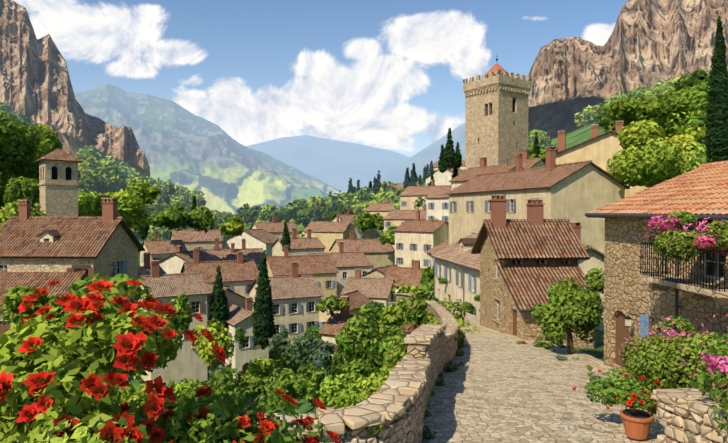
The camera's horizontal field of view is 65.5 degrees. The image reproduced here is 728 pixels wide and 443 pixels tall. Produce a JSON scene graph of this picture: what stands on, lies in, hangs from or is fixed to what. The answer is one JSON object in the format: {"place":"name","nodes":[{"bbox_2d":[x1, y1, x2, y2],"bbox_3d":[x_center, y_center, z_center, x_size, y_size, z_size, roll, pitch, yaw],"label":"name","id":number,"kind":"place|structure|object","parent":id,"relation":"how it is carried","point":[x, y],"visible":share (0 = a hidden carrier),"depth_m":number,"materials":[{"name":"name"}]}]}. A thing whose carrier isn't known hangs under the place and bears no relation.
{"place":"outdoors","nodes":[
{"label":"outdoors","id":0,"kind":"place"},
{"bbox_2d":[8,216,122,218],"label":"roof ridge","id":1,"kind":"structure","parent":0,"point":[59,217],"depth_m":40.73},
{"bbox_2d":[74,82,346,214],"bbox_3d":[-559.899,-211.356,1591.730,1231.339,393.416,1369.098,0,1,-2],"label":"mountain","id":2,"kind":"structure","parent":0,"point":[222,169],"depth_m":1125.15,"materials":[{"name":"plant"}]},
{"bbox_2d":[12,0,627,156],"label":"sky","id":3,"kind":"structure","parent":0,"point":[383,74],"materials":[{"name":"blue"}]},
{"bbox_2d":[247,135,409,178],"bbox_3d":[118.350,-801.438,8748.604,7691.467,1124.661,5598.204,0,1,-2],"label":"mountain","id":4,"kind":"structure","parent":0,"point":[364,160],"depth_m":8036.26,"materials":[{"name":"blue"}]},
{"bbox_2d":[285,161,373,191],"bbox_3d":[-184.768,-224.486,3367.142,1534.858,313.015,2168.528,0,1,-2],"label":"mountain ridge","id":5,"kind":"structure","parent":0,"point":[335,177],"depth_m":3080.80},
{"bbox_2d":[15,69,727,419],"bbox_3d":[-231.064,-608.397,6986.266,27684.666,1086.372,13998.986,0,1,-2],"label":"terrain ground","id":6,"kind":"structure","parent":0,"point":[577,135],"depth_m":68.81,"materials":[{"name":"plant"}]},
{"bbox_2d":[38,160,78,215],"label":"bell tower walls","id":7,"kind":"structure","parent":6,"relation":"on","point":[58,184],"depth_m":67.26,"materials":[{"name":"beige stone"}]},
{"bbox_2d":[41,148,81,161],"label":"tower roof","id":8,"kind":"structure","parent":7,"relation":"on","point":[58,154],"depth_m":67.45,"materials":[{"name":"brown tile"}]},
{"bbox_2d":[0,225,137,373],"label":"house walls","id":9,"kind":"structure","parent":6,"relation":"on","point":[120,246],"depth_m":38.70,"materials":[{"name":"stone"}]},
{"bbox_2d":[0,286,80,330],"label":"lean-to walls","id":10,"kind":"structure","parent":9,"relation":"attached to","point":[18,314],"depth_m":34.73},
{"bbox_3d":[-22.160,4.302,36.181,7.400,0.100,4.157,0,31,3],"label":"lean-to roof underside","id":11,"kind":"object","parent":10,"relation":"on","visible":0},
{"bbox_2d":[0,269,86,308],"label":"roof","id":12,"kind":"structure","parent":11,"relation":"on","point":[24,279],"depth_m":36.76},
{"bbox_2d":[0,219,121,258],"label":"house roof","id":13,"kind":"structure","parent":9,"relation":"attached to","point":[79,238],"depth_m":38.83,"materials":[{"name":"tile"}]},
{"bbox_2d":[18,198,117,220],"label":"chimneys","id":14,"kind":"object","parent":13,"relation":"on","point":[109,211],"visible":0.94,"depth_m":40.51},
{"bbox_2d":[120,219,144,250],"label":"house roof","id":15,"kind":"structure","parent":9,"relation":"attached to","point":[129,232],"depth_m":42.47,"materials":[{"name":"brown wood"}]},
{"bbox_2d":[0,0,149,176],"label":"cliff rock","id":16,"kind":"object","parent":6,"relation":"on","point":[35,84],"visible":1,"depth_m":422.32,"materials":[{"name":"stone"}]},
{"bbox_2d":[140,244,170,265],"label":"village house walls","id":17,"kind":"structure","parent":6,"relation":"on","point":[158,256],"depth_m":112.26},
{"bbox_2d":[144,241,187,254],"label":"roof","id":18,"kind":"structure","parent":17,"relation":"in","point":[160,247],"depth_m":113.68,"materials":[{"name":"brown tile"}]},
{"bbox_2d":[138,284,207,388],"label":"village house walls","id":19,"kind":"structure","parent":6,"relation":"on","point":[187,363],"depth_m":61.25,"materials":[{"name":"paint"}]},
{"bbox_2d":[141,274,210,297],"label":"roof","id":20,"kind":"structure","parent":19,"relation":"attached to","point":[175,285],"depth_m":61.92,"materials":[{"name":"brown tile"}]},
{"bbox_2d":[150,260,159,277],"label":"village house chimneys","id":21,"kind":"object","parent":20,"relation":"on","point":[154,268],"visible":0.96,"depth_m":62.38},
{"bbox_2d":[159,254,186,273],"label":"village house walls","id":22,"kind":"structure","parent":6,"relation":"on","point":[172,264],"depth_m":92.48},
{"bbox_2d":[174,250,223,261],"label":"roof","id":23,"kind":"structure","parent":22,"relation":"attached to","point":[205,255],"depth_m":95.69,"materials":[{"name":"brown tile"}]},
{"bbox_2d":[171,236,221,250],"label":"village house walls","id":24,"kind":"structure","parent":6,"relation":"on","point":[190,246],"depth_m":128.94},
{"bbox_2d":[172,230,222,241],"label":"roof","id":25,"kind":"structure","parent":24,"relation":"in","point":[195,236],"depth_m":130.28,"materials":[{"name":"brown tile"}]},
{"bbox_2d":[183,267,252,296],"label":"village house walls","id":26,"kind":"structure","parent":6,"relation":"on","point":[238,287],"depth_m":78.06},
{"bbox_2d":[184,261,258,282],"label":"roof","id":27,"kind":"structure","parent":26,"relation":"attached to","point":[237,272],"depth_m":78.88,"materials":[{"name":"brown tile"}]},
{"bbox_2d":[193,248,242,263],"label":"chimneys","id":28,"kind":"object","parent":27,"relation":"on","point":[196,256],"visible":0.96,"depth_m":79.18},
{"bbox_2d":[207,290,244,370],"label":"village house walls","id":29,"kind":"structure","parent":6,"relation":"on","point":[235,299],"depth_m":68.03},
{"bbox_2d":[218,316,268,383],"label":"village house walls","id":30,"kind":"structure","parent":6,"relation":"on","point":[240,358],"depth_m":62.15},
{"bbox_2d":[225,306,251,325],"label":"roof","id":31,"kind":"structure","parent":30,"relation":"attached to","point":[236,316],"depth_m":63.16,"materials":[{"name":"brown tile"}]},
{"bbox_2d":[222,232,273,255],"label":"village house walls","id":32,"kind":"structure","parent":6,"relation":"on","point":[252,242],"depth_m":131.70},
{"bbox_2d":[244,229,277,243],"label":"roof","id":33,"kind":"structure","parent":32,"relation":"attached to","point":[264,236],"depth_m":134.31,"materials":[{"name":"brown tile"}]},
{"bbox_2d":[251,225,298,237],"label":"village house walls","id":34,"kind":"structure","parent":6,"relation":"on","point":[278,234],"depth_m":146.77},
{"bbox_2d":[254,223,300,232],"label":"roof","id":35,"kind":"structure","parent":34,"relation":"in","point":[272,227],"depth_m":148.05,"materials":[{"name":"brown tile"}]},
{"bbox_2d":[249,282,320,351],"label":"village house walls","id":36,"kind":"structure","parent":6,"relation":"on","point":[286,318],"depth_m":71.20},
{"bbox_2d":[255,276,323,299],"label":"roof","id":37,"kind":"structure","parent":36,"relation":"attached to","point":[294,288],"depth_m":72.64,"materials":[{"name":"brown tile"}]},
{"bbox_2d":[272,241,323,255],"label":"village house walls","id":38,"kind":"structure","parent":6,"relation":"on","point":[277,249],"depth_m":119.89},
{"bbox_2d":[278,238,325,248],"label":"roof","id":39,"kind":"structure","parent":38,"relation":"on","point":[311,243],"depth_m":121.15,"materials":[{"name":"brown tile"}]},
{"bbox_2d":[266,261,336,299],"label":"village house walls","id":40,"kind":"structure","parent":6,"relation":"on","point":[322,279],"depth_m":94.86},
{"bbox_2d":[266,256,338,275],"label":"roof","id":41,"kind":"structure","parent":40,"relation":"in","point":[281,266],"depth_m":95.25,"materials":[{"name":"brown tile"}]},
{"bbox_2d":[304,224,349,252],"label":"village house walls","id":42,"kind":"structure","parent":6,"relation":"on","point":[327,239],"depth_m":147.24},
{"bbox_2d":[303,222,349,232],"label":"roof","id":43,"kind":"structure","parent":42,"relation":"on","point":[340,227],"depth_m":149.29,"materials":[{"name":"brown tile"}]},
{"bbox_2d":[0,279,661,442],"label":"flowers","id":44,"kind":"object","parent":6,"relation":"on","point":[110,428],"visible":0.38,"depth_m":3.10,"materials":[{"name":"red plant"}]},
{"bbox_2d":[321,334,355,369],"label":"village house walls","id":45,"kind":"structure","parent":6,"relation":"on","point":[328,338],"depth_m":59.15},
{"bbox_2d":[319,315,352,335],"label":"roof","id":46,"kind":"structure","parent":45,"relation":"attached to","point":[333,325],"depth_m":60.23,"materials":[{"name":"brown tile"}]},
{"bbox_2d":[340,295,349,316],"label":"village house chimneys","id":47,"kind":"object","parent":46,"relation":"on","point":[345,312],"visible":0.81,"depth_m":61.42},
{"bbox_2d":[319,305,360,323],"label":"village house walls","id":48,"kind":"structure","parent":6,"relation":"on","point":[324,317],"depth_m":72.15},
{"bbox_2d":[335,292,371,310],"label":"roof","id":49,"kind":"structure","parent":48,"relation":"attached to","point":[358,299],"depth_m":75.07,"materials":[{"name":"brown tile"}]},
{"bbox_2d":[336,266,370,295],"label":"village house walls","id":50,"kind":"structure","parent":6,"relation":"on","point":[341,281],"depth_m":105.69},
{"bbox_2d":[309,252,372,267],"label":"roof","id":51,"kind":"structure","parent":50,"relation":"on","point":[339,260],"depth_m":108.04,"materials":[{"name":"brown tile"}]},
{"bbox_2d":[0,70,710,239],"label":"foliage hillsides","id":52,"kind":"structure","parent":6,"relation":"on","point":[99,173],"depth_m":181.82,"materials":[{"name":"plant"}]},
{"bbox_2d":[331,218,380,238],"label":"village house walls","id":53,"kind":"structure","parent":6,"relation":"on","point":[359,233],"depth_m":153.03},
{"bbox_2d":[330,242,393,269],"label":"village house walls","id":54,"kind":"structure","parent":6,"relation":"on","point":[376,260],"depth_m":122.92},
{"bbox_2d":[335,239,394,252],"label":"roof","id":55,"kind":"structure","parent":54,"relation":"in","point":[370,246],"depth_m":123.60,"materials":[{"name":"brown tile"}]},
{"bbox_2d":[0,16,727,442],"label":"trees and bushes","id":56,"kind":"object","parent":6,"relation":"on","point":[674,126],"visible":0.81,"depth_m":24.16,"materials":[{"name":"plant"}]},
{"bbox_2d":[299,295,451,442],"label":"parapet wall","id":57,"kind":"structure","parent":6,"relation":"on","point":[416,351],"depth_m":13.21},
{"bbox_2d":[17,293,459,441],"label":"parapet wall capstones","id":58,"kind":"object","parent":57,"relation":"on","point":[397,393],"visible":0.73,"depth_m":9.31,"materials":[{"name":"stone"}]},
{"bbox_2d":[319,332,457,442],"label":"parapet wall stones","id":59,"kind":"object","parent":57,"relation":"on","point":[408,426],"visible":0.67,"depth_m":9.91,"materials":[{"name":"stone"}]},
{"bbox_2d":[366,211,390,232],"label":"village house walls","id":60,"kind":"structure","parent":6,"relation":"on","point":[383,213],"depth_m":162.54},
{"bbox_2d":[365,203,394,210],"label":"roof","id":61,"kind":"structure","parent":60,"relation":"on","point":[380,207],"depth_m":164.48,"materials":[{"name":"brown tile"}]},
{"bbox_2d":[369,291,390,307],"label":"village house walls","id":62,"kind":"structure","parent":6,"relation":"on","point":[385,302],"depth_m":84.28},
{"bbox_2d":[340,278,393,298],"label":"roof","id":63,"kind":"structure","parent":62,"relation":"in","point":[376,288],"depth_m":86.61,"materials":[{"name":"brown tile"}]},
{"bbox_2d":[384,219,405,248],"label":"village house walls","id":64,"kind":"structure","parent":6,"relation":"on","point":[396,222],"depth_m":133.56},
{"bbox_2d":[383,211,426,219],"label":"roof","id":65,"kind":"structure","parent":64,"relation":"in","point":[401,215],"depth_m":133.20,"materials":[{"name":"brown tile"}]},
{"bbox_2d":[391,286,432,305],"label":"village house walls","id":66,"kind":"structure","parent":6,"relation":"on","point":[396,291],"depth_m":86.89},
{"bbox_2d":[384,268,423,286],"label":"roof","id":67,"kind":"structure","parent":66,"relation":"on","point":[408,277],"depth_m":88.22,"materials":[{"name":"brown tile"}]},
{"bbox_2d":[400,196,426,209],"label":"village house walls","id":68,"kind":"structure","parent":6,"relation":"on","point":[410,200],"depth_m":147.94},
{"bbox_2d":[399,186,442,195],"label":"roof","id":69,"kind":"structure","parent":68,"relation":"attached to","point":[417,191],"depth_m":148.38,"materials":[{"name":"brown tile"}]},
{"bbox_2d":[395,223,447,267],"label":"village house walls","id":70,"kind":"structure","parent":6,"relation":"on","point":[420,239],"depth_m":107.05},
{"bbox_2d":[396,243,430,265],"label":"window shutters","id":71,"kind":"object","parent":70,"relation":"attached to","point":[424,249],"visible":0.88,"depth_m":107.32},
{"bbox_2d":[393,221,445,232],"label":"roof","id":72,"kind":"structure","parent":70,"relation":"on","point":[417,226],"depth_m":108.15,"materials":[{"name":"brown tile"}]},
{"bbox_2d":[427,253,433,267],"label":"row walls","id":73,"kind":"structure","parent":6,"relation":"on","point":[431,261],"depth_m":93.23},
{"bbox_2d":[425,239,448,253],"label":"roof","id":74,"kind":"structure","parent":73,"relation":"on","point":[440,246],"depth_m":93.48,"materials":[{"name":"brown tile"}]},
{"bbox_2d":[143,124,721,439],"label":"tree trunks","id":75,"kind":"object","parent":6,"relation":"on","point":[570,347],"visible":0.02,"depth_m":23.95,"materials":[{"name":"brown plant"}]},
{"bbox_2d":[427,198,448,238],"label":"hill house walls","id":76,"kind":"structure","parent":6,"relation":"on","point":[437,212],"depth_m":109.71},
{"bbox_2d":[425,187,451,197],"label":"roof","id":77,"kind":"structure","parent":76,"relation":"attached to","point":[440,192],"depth_m":111.54,"materials":[{"name":"brown tile"}]},
{"bbox_2d":[426,170,452,185],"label":"village house walls","id":78,"kind":"structure","parent":6,"relation":"on","point":[441,178],"depth_m":156.72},
{"bbox_2d":[452,167,515,189],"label":"hill house walls","id":79,"kind":"structure","parent":6,"relation":"on","point":[456,184],"depth_m":87.09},
{"bbox_2d":[448,165,515,181],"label":"roof","id":80,"kind":"structure","parent":79,"relation":"on","point":[468,174],"depth_m":86.11,"materials":[{"name":"brown tile"}]},
{"bbox_2d":[463,70,530,169],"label":"tower walls","id":81,"kind":"structure","parent":6,"relation":"on","point":[496,117],"depth_m":97.50,"materials":[{"name":"stone"}]},
{"bbox_2d":[434,249,603,330],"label":"row walls","id":82,"kind":"structure","parent":6,"relation":"on","point":[455,291],"depth_m":49.73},
{"bbox_2d":[430,256,479,302],"bbox_3d":[8.812,6.445,48.562,0.402,5.270,23.810,0,1,-8],"label":"gutter and downspouts","id":83,"kind":"object","parent":82,"relation":"attached to","point":[461,266],"visible":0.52,"depth_m":50.95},
{"bbox_2d":[435,263,475,292],"bbox_3d":[9.114,5.220,47.679,0.140,1.350,23.389,0,1,-8],"label":"blue shutter","id":84,"kind":"object","parent":82,"relation":"attached to","point":[469,281],"visible":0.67,"depth_m":48.37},
{"bbox_2d":[444,266,474,314],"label":"window shutters","id":85,"kind":"object","parent":82,"relation":"on","point":[445,271],"visible":0.38,"depth_m":53.92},
{"bbox_2d":[431,234,587,269],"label":"roof","id":86,"kind":"structure","parent":82,"relation":"on","point":[452,253],"depth_m":53.77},
{"bbox_2d":[480,233,577,332],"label":"lane house walls","id":87,"kind":"structure","parent":6,"relation":"on","point":[492,291],"depth_m":33.26,"materials":[{"name":"stone"}]},
{"bbox_2d":[471,223,486,253],"bbox_3d":[9.483,1.015,34.731,5.200,0.100,3.236,0,-37,-6],"label":"roof eave","id":88,"kind":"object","parent":87,"relation":"attached to","point":[479,240],"depth_m":34.62,"materials":[{"name":"brown wood"}]},
{"bbox_2d":[484,223,589,260],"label":"roof trim","id":89,"kind":"structure","parent":87,"relation":"attached to","point":[575,258],"depth_m":31.13,"materials":[{"name":"brown wood"}]},
{"bbox_2d":[485,222,589,258],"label":"roof","id":90,"kind":"structure","parent":87,"relation":"attached to","point":[529,240],"depth_m":32.06,"materials":[{"name":"tile"}]},
{"bbox_2d":[489,194,544,244],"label":"chimneys","id":91,"kind":"object","parent":90,"relation":"on","point":[535,211],"visible":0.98,"depth_m":33.00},
{"bbox_2d":[507,260,576,267],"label":"windows","id":92,"kind":"structure","parent":87,"relation":"attached to","point":[534,263],"depth_m":31.34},
{"bbox_2d":[497,261,603,308],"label":"roof","id":93,"kind":"structure","parent":87,"relation":"attached to","point":[529,286],"depth_m":30.34,"materials":[{"name":"tile"}]},
{"bbox_2d":[449,164,624,253],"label":"hill house walls","id":94,"kind":"structure","parent":6,"relation":"on","point":[577,196],"depth_m":51.87,"materials":[{"name":"paint"}]},
{"bbox_2d":[450,198,540,211],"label":"window shutters","id":95,"kind":"object","parent":94,"relation":"attached to","point":[486,203],"visible":0.69,"depth_m":61.18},
{"bbox_2d":[445,162,590,194],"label":"roof","id":96,"kind":"structure","parent":94,"relation":"on","point":[531,179],"depth_m":57.98,"materials":[{"name":"brown tile"}]},
{"bbox_2d":[515,146,556,171],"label":"chimneys","id":97,"kind":"object","parent":96,"relation":"on","point":[550,158],"visible":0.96,"depth_m":55.36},
{"bbox_2d":[556,132,678,196],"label":"house walls","id":98,"kind":"structure","parent":6,"relation":"on","point":[600,151],"depth_m":60.05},
{"bbox_2d":[543,131,610,160],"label":"house roof","id":99,"kind":"structure","parent":98,"relation":"attached to","point":[580,143],"depth_m":60.53,"materials":[{"name":"brown terracotta tile"}]},
{"bbox_2d":[557,121,623,151],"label":"chimneys","id":100,"kind":"object","parent":99,"relation":"on","point":[562,138],"visible":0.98,"depth_m":63.63,"materials":[{"name":"brick"}]},
{"bbox_2d":[528,0,727,139],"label":"cliff rock","id":101,"kind":"object","parent":6,"relation":"on","point":[649,43],"visible":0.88,"depth_m":308.70,"materials":[{"name":"stone"}]},
{"bbox_2d":[620,409,653,439],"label":"terracotta flowerpots","id":102,"kind":"object","parent":6,"relation":"on","point":[637,428],"visible":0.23,"depth_m":10.41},
{"bbox_2d":[623,411,650,418],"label":"potting soil","id":103,"kind":"structure","parent":102,"relation":"in","point":[636,414],"depth_m":10.65,"materials":[{"name":"soil"}]},
{"bbox_2d":[604,218,727,374],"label":"house walls","id":104,"kind":"structure","parent":6,"relation":"on","point":[626,290],"depth_m":18.67,"materials":[{"name":"stone"}]},
{"bbox_2d":[615,311,628,369],"bbox_3d":[9.198,4.161,19.947,0.066,1.995,1.288,0,1,-2],"label":"house door","id":105,"kind":"structure","parent":104,"relation":"in","point":[622,331],"depth_m":20.21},
{"bbox_2d":[640,314,669,337],"bbox_3d":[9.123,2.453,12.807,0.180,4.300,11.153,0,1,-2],"label":"window shutter","id":106,"kind":"object","parent":104,"relation":"attached to","point":[644,320],"visible":0.19,"depth_m":18.15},
{"bbox_2d":[585,213,727,332],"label":"gutter downpipe","id":107,"kind":"object","parent":104,"relation":"attached to","point":[698,216],"visible":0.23,"depth_m":16.30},
{"bbox_2d":[588,164,727,214],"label":"house roof","id":108,"kind":"structure","parent":104,"relation":"on","point":[701,190],"depth_m":18.34,"materials":[{"name":"tile"}]},
{"bbox_2d":[624,242,727,326],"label":"balcony railing","id":109,"kind":"object","parent":104,"relation":"attached to","point":[666,272],"visible":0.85,"depth_m":14.65,"materials":[{"name":"black metal"}]},
{"bbox_2d":[639,275,727,307],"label":"balcony slab","id":110,"kind":"structure","parent":104,"relation":"attached to","point":[687,291],"depth_m":14.96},
{"bbox_2d":[667,411,719,442],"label":"garden wall","id":111,"kind":"structure","parent":6,"relation":"on","point":[670,438],"depth_m":8.94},
{"bbox_2d":[650,388,727,442],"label":"garden wall stones","id":112,"kind":"object","parent":111,"relation":"attached to","point":[695,405],"visible":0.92,"depth_m":8.82,"materials":[{"name":"stone"}]},
{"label":"village house","id":113,"kind":"object","parent":6,"relation":"on","visible":0},
{"bbox_2d":[208,249,262,262],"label":"village house roof","id":114,"kind":"structure","parent":113,"relation":"on","point":[254,254],"depth_m":103.70,"materials":[{"name":"brown tile"}]},
{"bbox_2d":[214,238,245,252],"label":"chimneys","id":115,"kind":"object","parent":114,"relation":"on","point":[232,245],"visible":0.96,"depth_m":104.08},
{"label":"village house","id":116,"kind":"object","parent":6,"relation":"on","visible":0},
{"bbox_2d":[138,266,166,277],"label":"house wall","id":117,"kind":"structure","parent":116,"relation":"in","point":[144,271],"depth_m":80.86,"materials":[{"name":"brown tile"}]},
{"bbox_2d":[355,123,464,189],"bbox_3d":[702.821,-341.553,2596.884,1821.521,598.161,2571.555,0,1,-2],"label":"mountain","id":118,"kind":"structure","parent":0,"point":[421,159],"depth_m":2425.26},
{"bbox_2d":[363,302,666,442],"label":"cobblestone path","id":119,"kind":"structure","parent":0,"point":[498,387],"depth_m":14.08,"materials":[{"name":"stone"}]},
{"bbox_2d":[483,219,569,222],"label":"roof ridge","id":120,"kind":"structure","parent":0,"point":[528,220],"depth_m":33.37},
{"bbox_2d":[476,160,592,175],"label":"house ridge","id":121,"kind":"structure","parent":0,"point":[588,161],"depth_m":59.12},
{"bbox_2d":[505,285,595,348],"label":"lane house porch walls","id":122,"kind":"structure","parent":0,"point":[528,328],"depth_m":28.92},
{"bbox_2d":[655,220,723,333],"bbox_3d":[10.593,2.158,15.382,4.624,4.800,14.901,0,1,25],"label":"house frame","id":123,"kind":"object","parent":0,"point":[721,278],"visible":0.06,"depth_m":15.06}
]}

